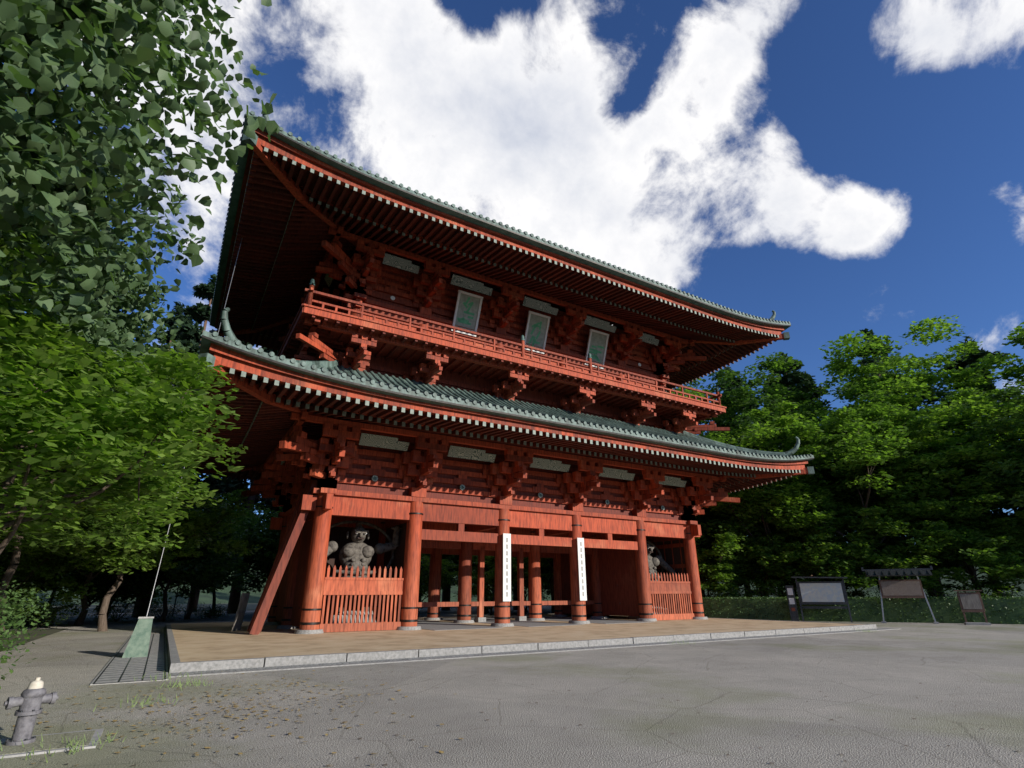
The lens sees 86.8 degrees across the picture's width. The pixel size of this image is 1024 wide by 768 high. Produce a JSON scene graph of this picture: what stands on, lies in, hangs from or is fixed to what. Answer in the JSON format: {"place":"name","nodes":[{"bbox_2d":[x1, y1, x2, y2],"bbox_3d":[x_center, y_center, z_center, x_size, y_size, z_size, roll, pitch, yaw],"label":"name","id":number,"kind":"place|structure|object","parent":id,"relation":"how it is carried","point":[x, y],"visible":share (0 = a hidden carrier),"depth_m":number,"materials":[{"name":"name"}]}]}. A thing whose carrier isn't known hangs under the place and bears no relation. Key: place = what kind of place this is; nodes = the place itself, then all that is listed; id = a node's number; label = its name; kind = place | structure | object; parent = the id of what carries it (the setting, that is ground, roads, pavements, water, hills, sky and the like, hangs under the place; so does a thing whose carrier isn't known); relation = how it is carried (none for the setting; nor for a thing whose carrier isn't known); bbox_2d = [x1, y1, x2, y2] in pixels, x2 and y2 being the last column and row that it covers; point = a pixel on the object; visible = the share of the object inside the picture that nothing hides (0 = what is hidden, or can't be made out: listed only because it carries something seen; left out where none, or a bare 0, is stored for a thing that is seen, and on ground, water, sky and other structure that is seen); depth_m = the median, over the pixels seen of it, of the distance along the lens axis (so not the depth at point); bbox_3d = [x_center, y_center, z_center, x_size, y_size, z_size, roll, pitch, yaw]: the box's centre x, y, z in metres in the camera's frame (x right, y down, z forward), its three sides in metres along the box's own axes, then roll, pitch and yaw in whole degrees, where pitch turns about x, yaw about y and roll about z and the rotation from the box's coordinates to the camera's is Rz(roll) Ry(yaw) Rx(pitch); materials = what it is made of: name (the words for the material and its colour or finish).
{"place":"outdoors","nodes":[
{"label":"outdoors","id":0,"kind":"place"},
{"bbox_2d":[0,603,550,651],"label":"forest floor","id":1,"kind":"structure","parent":0,"point":[251,606],"depth_m":54.14,"materials":[{"name":"green plant"}]},
{"bbox_2d":[0,521,99,629],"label":"tree","id":2,"kind":"object","parent":1,"relation":"on","point":[53,564],"depth_m":27.33,"materials":[{"name":"green plant"}]},
{"bbox_2d":[0,468,117,551],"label":"maple tree","id":3,"kind":"object","parent":1,"relation":"on","point":[24,548],"depth_m":25.56,"materials":[{"name":"green plant"}]},
{"bbox_2d":[0,117,205,463],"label":"tree","id":4,"kind":"object","parent":1,"relation":"on","point":[115,335],"visible":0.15,"depth_m":17.36,"materials":[{"name":"green plant"}]},
{"bbox_2d":[524,574,549,589],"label":"tree","id":5,"kind":"object","parent":1,"relation":"on","point":[543,584],"depth_m":80.57,"materials":[{"name":"green plant"}]},
{"bbox_2d":[666,389,725,572],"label":"tree","id":6,"kind":"object","parent":1,"relation":"on","point":[701,546],"depth_m":50.93,"materials":[{"name":"green plant"}]},
{"bbox_2d":[696,539,707,583],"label":"tree","id":7,"kind":"object","parent":1,"relation":"on","point":[697,561],"visible":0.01,"depth_m":38.75,"materials":[{"name":"green plant"}]},
{"bbox_2d":[702,576,723,598],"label":"weedy shrub","id":8,"kind":"object","parent":1,"relation":"on","point":[714,595],"depth_m":36.51,"materials":[{"name":"green plant"}]},
{"bbox_2d":[668,369,767,596],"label":"tree","id":9,"kind":"object","parent":1,"relation":"on","point":[754,400],"depth_m":56.74,"materials":[{"name":"green plant"}]},
{"bbox_2d":[694,532,754,597],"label":"tree","id":10,"kind":"object","parent":1,"relation":"on","point":[725,546],"depth_m":36.32,"materials":[{"name":"green plant"}]},
{"bbox_2d":[671,386,780,592],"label":"tree","id":11,"kind":"object","parent":1,"relation":"on","point":[719,434],"depth_m":48.05,"materials":[{"name":"green plant"}]},
{"bbox_2d":[705,366,784,598],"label":"tree","id":12,"kind":"object","parent":1,"relation":"on","point":[729,388],"depth_m":71.56,"materials":[{"name":"green plant"}]},
{"bbox_2d":[702,535,808,596],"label":"tree","id":13,"kind":"object","parent":1,"relation":"on","point":[790,567],"depth_m":36.74,"materials":[{"name":"green plant"}]},
{"bbox_2d":[708,352,845,589],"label":"tree","id":14,"kind":"object","parent":1,"relation":"on","point":[774,399],"depth_m":49.13,"materials":[{"name":"green plant"}]},
{"bbox_2d":[707,400,847,597],"bbox_3d":[18.694,9.360,40.347,11.409,14.968,12.122,12,-24,-29],"label":"tree","id":15,"kind":"object","parent":1,"relation":"on","point":[770,432],"depth_m":38.46,"materials":[{"name":"green plant"}]},
{"bbox_2d":[766,578,791,597],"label":"weedy shrub","id":16,"kind":"object","parent":1,"relation":"on","point":[775,589],"depth_m":34.98,"materials":[{"name":"green plant"}]},
{"bbox_2d":[745,519,861,596],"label":"tree","id":17,"kind":"object","parent":1,"relation":"on","point":[810,570],"depth_m":35.44,"materials":[{"name":"green plant"}]},
{"bbox_2d":[761,376,848,576],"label":"tree","id":18,"kind":"object","parent":1,"relation":"on","point":[773,411],"depth_m":81.81,"materials":[{"name":"green plant"}]},
{"bbox_2d":[755,352,915,578],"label":"tree","id":19,"kind":"object","parent":1,"relation":"on","point":[799,380],"depth_m":54.53,"materials":[{"name":"green plant"}]},
{"bbox_2d":[788,507,914,596],"bbox_3d":[21.931,11.650,35.359,8.245,7.116,7.184,12,-24,-29],"label":"tree","id":20,"kind":"object","parent":1,"relation":"on","point":[847,555],"depth_m":33.86,"materials":[{"name":"green plant"}]},
{"bbox_2d":[818,353,1007,597],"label":"tree","id":21,"kind":"object","parent":1,"relation":"on","point":[939,393],"depth_m":48.57,"materials":[{"name":"green plant"}]},
{"bbox_2d":[846,328,999,597],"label":"tree","id":22,"kind":"object","parent":1,"relation":"on","point":[865,360],"depth_m":63.38,"materials":[{"name":"green plant"}]},
{"bbox_2d":[835,315,1023,594],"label":"tree","id":23,"kind":"object","parent":1,"relation":"on","point":[959,349],"depth_m":42.11,"materials":[{"name":"green plant"}]},
{"bbox_2d":[857,375,1023,593],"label":"tree","id":24,"kind":"object","parent":1,"relation":"on","point":[968,453],"depth_m":35.55,"materials":[{"name":"green plant"}]},
{"bbox_2d":[908,492,1023,597],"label":"tree","id":25,"kind":"object","parent":1,"relation":"on","point":[974,542],"depth_m":31.96,"materials":[{"name":"green plant"}]},
{"bbox_2d":[956,577,987,596],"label":"weedy shrub","id":26,"kind":"object","parent":1,"relation":"on","point":[981,594],"visible":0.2,"depth_m":30.52,"materials":[{"name":"green plant"}]},
{"bbox_2d":[930,336,1023,577],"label":"tree","id":27,"kind":"object","parent":1,"relation":"on","point":[971,359],"depth_m":47.63,"materials":[{"name":"green plant"}]},
{"bbox_2d":[958,326,1023,470],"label":"tree","id":28,"kind":"object","parent":1,"relation":"on","point":[1015,371],"depth_m":42.05,"materials":[{"name":"green plant"}]},
{"bbox_2d":[959,386,1023,528],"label":"tree","id":29,"kind":"object","parent":1,"relation":"on","point":[1011,393],"depth_m":33.54,"materials":[{"name":"green plant"}]},
{"bbox_2d":[970,485,1023,585],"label":"tree","id":30,"kind":"object","parent":1,"relation":"on","point":[1000,530],"depth_m":32.10,"materials":[{"name":"green plant"}]},
{"bbox_2d":[1003,322,1023,390],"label":"tree","id":31,"kind":"object","parent":1,"relation":"on","point":[1007,383],"visible":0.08,"depth_m":48.90,"materials":[{"name":"green plant"}]},
{"bbox_2d":[0,606,1023,767],"bbox_3d":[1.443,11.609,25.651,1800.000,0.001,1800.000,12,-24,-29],"label":"ground","id":32,"kind":"structure","parent":0,"point":[623,710],"depth_m":7.84,"materials":[{"name":"asphalt"}]},
{"bbox_2d":[0,590,48,688],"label":"shrub","id":33,"kind":"object","parent":32,"relation":"on","point":[3,658],"visible":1,"depth_m":8.40,"materials":[{"name":"green plant"}]},
{"bbox_2d":[0,570,50,662],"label":"shrub","id":34,"kind":"object","parent":32,"relation":"on","point":[20,601],"depth_m":13.03,"materials":[{"name":"green plant"}]},
{"bbox_2d":[5,607,57,624],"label":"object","id":35,"kind":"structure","parent":32,"relation":"on","point":[49,614],"depth_m":31.39,"materials":[{"name":"plant"}]},
{"bbox_2d":[0,548,74,602],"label":"bush","id":36,"kind":"object","parent":32,"relation":"on","point":[42,581],"depth_m":32.33,"materials":[{"name":"green plant"}]},
{"bbox_2d":[3,548,77,603],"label":"tree","id":37,"kind":"object","parent":32,"relation":"on","point":[56,570],"depth_m":41.56,"materials":[{"name":"green plant"}]},
{"bbox_2d":[10,591,88,628],"bbox_3d":[-24.710,11.953,28.518,3.777,2.066,3.494,12,-24,-29],"label":"shrub","id":38,"kind":"object","parent":32,"relation":"on","point":[55,613],"depth_m":28.61,"materials":[{"name":"green plant"}]},
{"bbox_2d":[0,677,103,758],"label":"fire hydrant","id":39,"kind":"object","parent":32,"relation":"on","point":[32,698],"visible":0.99,"depth_m":5.95,"materials":[{"name":"metal"}]},
{"bbox_2d":[8,274,144,601],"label":"cedar tree","id":40,"kind":"object","parent":32,"relation":"on","point":[134,329],"depth_m":40.92,"materials":[{"name":"green plant"}]},
{"bbox_2d":[37,547,150,614],"bbox_3d":[-27.684,12.741,36.132,6.990,5.948,6.142,12,-24,-29],"label":"bush","id":41,"kind":"object","parent":32,"relation":"on","point":[100,583],"depth_m":35.19,"materials":[{"name":"green plant"}]},
{"bbox_2d":[1,459,190,625],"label":"maple tree","id":42,"kind":"object","parent":32,"relation":"on","point":[80,620],"depth_m":30.60,"materials":[{"name":"green plant"}]},
{"bbox_2d":[0,390,200,634],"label":"maple tree","id":43,"kind":"object","parent":32,"relation":"on","point":[110,518],"depth_m":19.52,"materials":[{"name":"green plant"}]},
{"bbox_2d":[87,597,146,621],"bbox_3d":[-25.319,14.537,34.705,3.197,1.701,3.350,12,-24,-29],"label":"shrub","id":44,"kind":"object","parent":32,"relation":"on","point":[122,606],"depth_m":34.53,"materials":[{"name":"green plant"}]},
{"bbox_2d":[0,214,247,554],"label":"maple tree","id":45,"kind":"object","parent":32,"relation":"on","point":[71,404],"depth_m":11.44,"materials":[{"name":"green plant"}]},
{"bbox_2d":[90,634,167,684],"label":"paved path","id":46,"kind":"structure","parent":32,"relation":"on","point":[117,668],"depth_m":12.30,"materials":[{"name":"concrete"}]},
{"bbox_2d":[122,240,241,657],"bbox_3d":[-11.279,-0.044,19.578,0.580,17.363,5.531,11,-24,-27],"label":"flagpole","id":47,"kind":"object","parent":46,"relation":"on","point":[138,644],"depth_m":14.45,"materials":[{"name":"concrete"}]},
{"bbox_2d":[79,554,183,614],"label":"tree","id":48,"kind":"object","parent":32,"relation":"on","point":[149,586],"depth_m":40.60,"materials":[{"name":"green plant"}]},
{"bbox_2d":[0,0,279,339],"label":"tree","id":49,"kind":"object","parent":32,"relation":"on","point":[45,50],"depth_m":9.56,"materials":[{"name":"green plant"}]},
{"bbox_2d":[21,471,262,631],"bbox_3d":[-18.201,7.834,26.704,10.911,8.247,9.703,12,-24,-29],"label":"maple tree","id":50,"kind":"object","parent":32,"relation":"on","point":[194,523],"depth_m":25.97,"materials":[{"name":"green plant"}]},
{"bbox_2d":[96,301,195,613],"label":"cedar tree","id":51,"kind":"object","parent":32,"relation":"on","point":[178,308],"depth_m":58.27,"materials":[{"name":"green plant"}]},
{"bbox_2d":[135,580,181,615],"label":"bush","id":52,"kind":"object","parent":32,"relation":"on","point":[156,594],"depth_m":44.38,"materials":[{"name":"green plant"}]},
{"bbox_2d":[137,599,187,619],"bbox_3d":[-23.918,15.549,37.187,3.044,1.480,3.125,12,-24,-29],"label":"shrub","id":53,"kind":"object","parent":32,"relation":"on","point":[158,611],"depth_m":37.00,"materials":[{"name":"green plant"}]},
{"bbox_2d":[98,484,253,620],"bbox_3d":[-22.802,11.356,37.144,9.835,9.244,10.439,12,-24,-29],"label":"tree","id":54,"kind":"object","parent":32,"relation":"on","point":[194,568],"depth_m":35.65,"materials":[{"name":"green plant"}]},
{"bbox_2d":[131,274,237,617],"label":"cedar tree","id":55,"kind":"object","parent":32,"relation":"on","point":[198,314],"depth_m":49.17,"materials":[{"name":"green plant"}]},
{"bbox_2d":[156,516,253,618],"bbox_3d":[-22.990,13.327,39.522,8.034,7.325,7.530,12,-24,-29],"label":"tree","id":56,"kind":"object","parent":32,"relation":"on","point":[210,552],"depth_m":38.83,"materials":[{"name":"green plant"}]},
{"bbox_2d":[191,601,230,617],"bbox_3d":[-21.934,16.467,39.322,2.745,1.385,2.852,12,-24,-29],"label":"shrub","id":57,"kind":"object","parent":32,"relation":"on","point":[215,610],"depth_m":38.98,"materials":[{"name":"green plant"}]},
{"bbox_2d":[186,341,260,610],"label":"cedar tree","id":58,"kind":"object","parent":32,"relation":"on","point":[196,600],"depth_m":55.08,"materials":[{"name":"green plant"}]},
{"bbox_2d":[203,489,269,613],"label":"tree","id":59,"kind":"object","parent":32,"relation":"on","point":[248,515],"depth_m":45.49,"materials":[{"name":"green plant"}]},
{"bbox_2d":[203,347,282,613],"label":"cedar tree","id":60,"kind":"object","parent":32,"relation":"on","point":[246,484],"depth_m":52.80,"materials":[{"name":"green plant"}]},
{"bbox_2d":[227,507,282,592],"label":"tree","id":61,"kind":"object","parent":32,"relation":"on","point":[257,583],"depth_m":42.60,"materials":[{"name":"green plant"}]},
{"bbox_2d":[13,670,496,767],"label":"fallen leaves","id":62,"kind":"object","parent":32,"relation":"on","point":[237,736],"visible":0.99,"depth_m":7.47,"materials":[{"name":"brown plant"}]},
{"bbox_2d":[236,517,280,568],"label":"tree","id":63,"kind":"object","parent":32,"relation":"on","point":[267,530],"depth_m":41.09,"materials":[{"name":"green plant"}]},
{"bbox_2d":[250,510,281,579],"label":"tree","id":64,"kind":"object","parent":32,"relation":"on","point":[262,568],"depth_m":49.23,"materials":[{"name":"green plant"}]},
{"bbox_2d":[420,554,429,576],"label":"tree","id":65,"kind":"object","parent":32,"relation":"on","point":[422,572],"visible":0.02,"depth_m":43.24,"materials":[{"name":"green plant"}]},
{"bbox_2d":[418,554,455,611],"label":"tree","id":66,"kind":"object","parent":32,"relation":"on","point":[450,570],"depth_m":53.08,"materials":[{"name":"green plant"}]},
{"bbox_2d":[418,556,458,609],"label":"tree","id":67,"kind":"object","parent":32,"relation":"on","point":[444,582],"depth_m":40.22,"materials":[{"name":"green plant"}]},
{"bbox_2d":[0,628,876,762],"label":"grass tufts","id":68,"kind":"object","parent":32,"relation":"on","point":[108,738],"visible":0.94,"depth_m":7.89,"materials":[{"name":"green plant"}]},
{"bbox_2d":[424,554,458,571],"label":"tree","id":69,"kind":"object","parent":32,"relation":"on","point":[447,556],"depth_m":47.79,"materials":[{"name":"green plant"}]},
{"bbox_2d":[441,584,450,610],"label":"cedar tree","id":70,"kind":"object","parent":32,"relation":"on","point":[446,593],"depth_m":56.94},
{"bbox_2d":[450,555,515,613],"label":"tree","id":71,"kind":"object","parent":32,"relation":"on","point":[457,570],"depth_m":46.27,"materials":[{"name":"green plant"}]},
{"bbox_2d":[450,555,524,612],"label":"tree","id":72,"kind":"object","parent":32,"relation":"on","point":[485,566],"depth_m":46.17,"materials":[{"name":"green plant"}]},
{"bbox_2d":[457,555,527,614],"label":"tree","id":73,"kind":"object","parent":32,"relation":"on","point":[489,579],"depth_m":40.11,"materials":[{"name":"green plant"}]},
{"bbox_2d":[513,585,516,609],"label":"cedar tree","id":74,"kind":"object","parent":32,"relation":"on","point":[515,607],"depth_m":57.92,"materials":[{"name":"plant"}]},
{"bbox_2d":[485,557,553,613],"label":"tree","id":75,"kind":"object","parent":32,"relation":"on","point":[547,591],"depth_m":44.66,"materials":[{"name":"green plant"}]},
{"bbox_2d":[511,558,549,609],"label":"tree","id":76,"kind":"object","parent":32,"relation":"on","point":[542,591],"depth_m":50.01,"materials":[{"name":"green plant"}]},
{"bbox_2d":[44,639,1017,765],"bbox_3d":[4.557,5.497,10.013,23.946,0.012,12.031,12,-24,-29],"label":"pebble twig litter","id":77,"kind":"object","parent":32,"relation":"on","point":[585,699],"visible":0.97,"depth_m":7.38,"materials":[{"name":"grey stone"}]},
{"bbox_2d":[511,557,554,613],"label":"tree","id":78,"kind":"object","parent":32,"relation":"on","point":[551,587],"depth_m":44.03,"materials":[{"name":"green plant"}]},
{"bbox_2d":[166,614,900,677],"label":"stone platform","id":79,"kind":"structure","parent":32,"relation":"on","point":[205,648],"depth_m":17.75,"materials":[{"name":"stone"}]},
{"bbox_2d":[232,593,249,630],"bbox_3d":[-11.261,9.464,22.498,0.220,1.450,1.137,4,-22,-10],"label":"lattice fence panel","id":80,"kind":"object","parent":79,"relation":"on","point":[240,612],"visible":0.98,"depth_m":22.41,"materials":[{"name":"wood"}]},
{"bbox_2d":[247,479,317,634],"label":"leaning timbers","id":81,"kind":"object","parent":79,"relation":"on","point":[290,538],"visible":0.84,"depth_m":21.41,"materials":[{"name":"red wood"}]},
{"bbox_2d":[299,520,401,623],"bbox_3d":[-6.912,8.285,23.758,4.234,4.574,1.678,12,-24,-29],"label":"nio statue","id":82,"kind":"object","parent":79,"relation":"on","point":[356,552],"visible":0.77,"depth_m":23.73,"materials":[{"name":"stone"}]},
{"bbox_2d":[182,111,814,633],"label":"temple gate","id":83,"kind":"structure","parent":79,"relation":"on","point":[434,379],"depth_m":26.67,"materials":[{"name":"wood"}]},
{"bbox_2d":[617,540,680,618],"bbox_3d":[7.979,11.478,32.108,4.234,4.574,1.678,12,-24,-29],"label":"nio statue","id":84,"kind":"object","parent":79,"relation":"on","point":[655,561],"visible":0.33,"depth_m":32.24,"materials":[{"name":"stone"}]},
{"bbox_2d":[541,576,550,587],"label":"tree","id":85,"kind":"object","parent":32,"relation":"on","point":[546,584],"visible":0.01,"depth_m":54.62,"materials":[{"name":"green plant"}]},
{"bbox_2d":[694,439,776,595],"bbox_3d":[15.247,10.700,42.430,12.474,14.030,13.847,12,-24,-29],"label":"tree","id":86,"kind":"object","parent":32,"relation":"on","point":[714,525],"depth_m":39.05,"materials":[{"name":"green plant"}]},
{"bbox_2d":[785,577,852,622],"bbox_3d":[17.746,12.428,31.286,3.283,2.464,0.563,-11,-24,25],"label":"notice board","id":87,"kind":"object","parent":32,"relation":"on","point":[825,592],"visible":0.91,"depth_m":31.42,"materials":[{"name":"metal"}]},
{"bbox_2d":[753,389,950,591],"bbox_3d":[23.118,7.907,36.448,11.608,14.852,10.514,12,-24,-29],"label":"tree","id":88,"kind":"object","parent":32,"relation":"on","point":[871,446],"depth_m":35.85,"materials":[{"name":"green plant"}]},
{"bbox_2d":[761,331,949,545],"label":"tree","id":89,"kind":"object","parent":32,"relation":"on","point":[842,366],"depth_m":45.63,"materials":[{"name":"green plant"}]},
{"bbox_2d":[702,596,1023,623],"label":"hedge","id":90,"kind":"object","parent":32,"relation":"on","point":[944,615],"depth_m":30.67,"materials":[{"name":"green plant"}]},
{"bbox_2d":[861,566,938,623],"bbox_3d":[21.452,11.565,29.725,3.322,2.905,1.286,-11,-24,25],"label":"roofed notice board","id":91,"kind":"object","parent":32,"relation":"on","point":[912,588],"visible":1,"depth_m":29.76,"materials":[{"name":"wood"}]},
{"bbox_2d":[844,500,992,595],"bbox_3d":[24.813,10.924,33.606,7.374,7.139,7.667,12,-24,-29],"label":"tree","id":92,"kind":"object","parent":32,"relation":"on","point":[925,547],"depth_m":32.51,"materials":[{"name":"green plant"}]},
{"bbox_2d":[924,578,955,598],"bbox_3d":[24.828,12.461,31.102,1.826,2.833,1.886,12,-24,-29],"label":"weedy shrub","id":93,"kind":"object","parent":32,"relation":"on","point":[936,590],"depth_m":31.42,"materials":[{"name":"green plant"}]},
{"bbox_2d":[953,590,990,624],"bbox_3d":[23.659,11.473,27.794,1.151,1.649,0.500,-11,-24,25],"label":"notice board","id":94,"kind":"object","parent":32,"relation":"on","point":[970,601],"visible":0.99,"depth_m":27.85,"materials":[{"name":"grey wood"}]},
{"bbox_2d":[982,576,1021,597],"bbox_3d":[27.227,12.092,29.893,1.688,2.776,1.933,12,-24,-29],"label":"weedy shrub","id":95,"kind":"object","parent":32,"relation":"on","point":[1007,595],"depth_m":29.96,"materials":[{"name":"green plant"}]},
{"bbox_2d":[3,0,1023,542],"label":"sky","id":96,"kind":"structure","parent":0,"point":[836,168],"materials":[{"name":"blue"}]},
{"bbox_2d":[7,534,1023,605],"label":"forested hills","id":97,"kind":"structure","parent":0,"point":[223,595],"depth_m":115.65,"materials":[{"name":"green plant"}]},
{"bbox_2d":[723,580,745,597],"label":"weedy shrub","id":98,"kind":"object","parent":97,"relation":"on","point":[736,594],"depth_m":36.03,"materials":[{"name":"green plant"}]},
{"bbox_2d":[743,574,766,597],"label":"weedy shrub","id":99,"kind":"object","parent":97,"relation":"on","point":[758,591],"depth_m":35.56,"materials":[{"name":"green plant"}]},
{"bbox_2d":[840,575,872,598],"bbox_3d":[21.054,13.071,32.924,1.740,2.706,1.829,12,-24,-29],"label":"weedy shrub","id":100,"kind":"object","parent":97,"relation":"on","point":[859,594],"depth_m":32.98,"materials":[{"name":"green plant"}]},
{"bbox_2d":[873,577,890,596],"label":"weedy shrub","id":101,"kind":"object","parent":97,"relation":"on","point":[879,587],"depth_m":32.50,"materials":[{"name":"green plant"}]}
]}

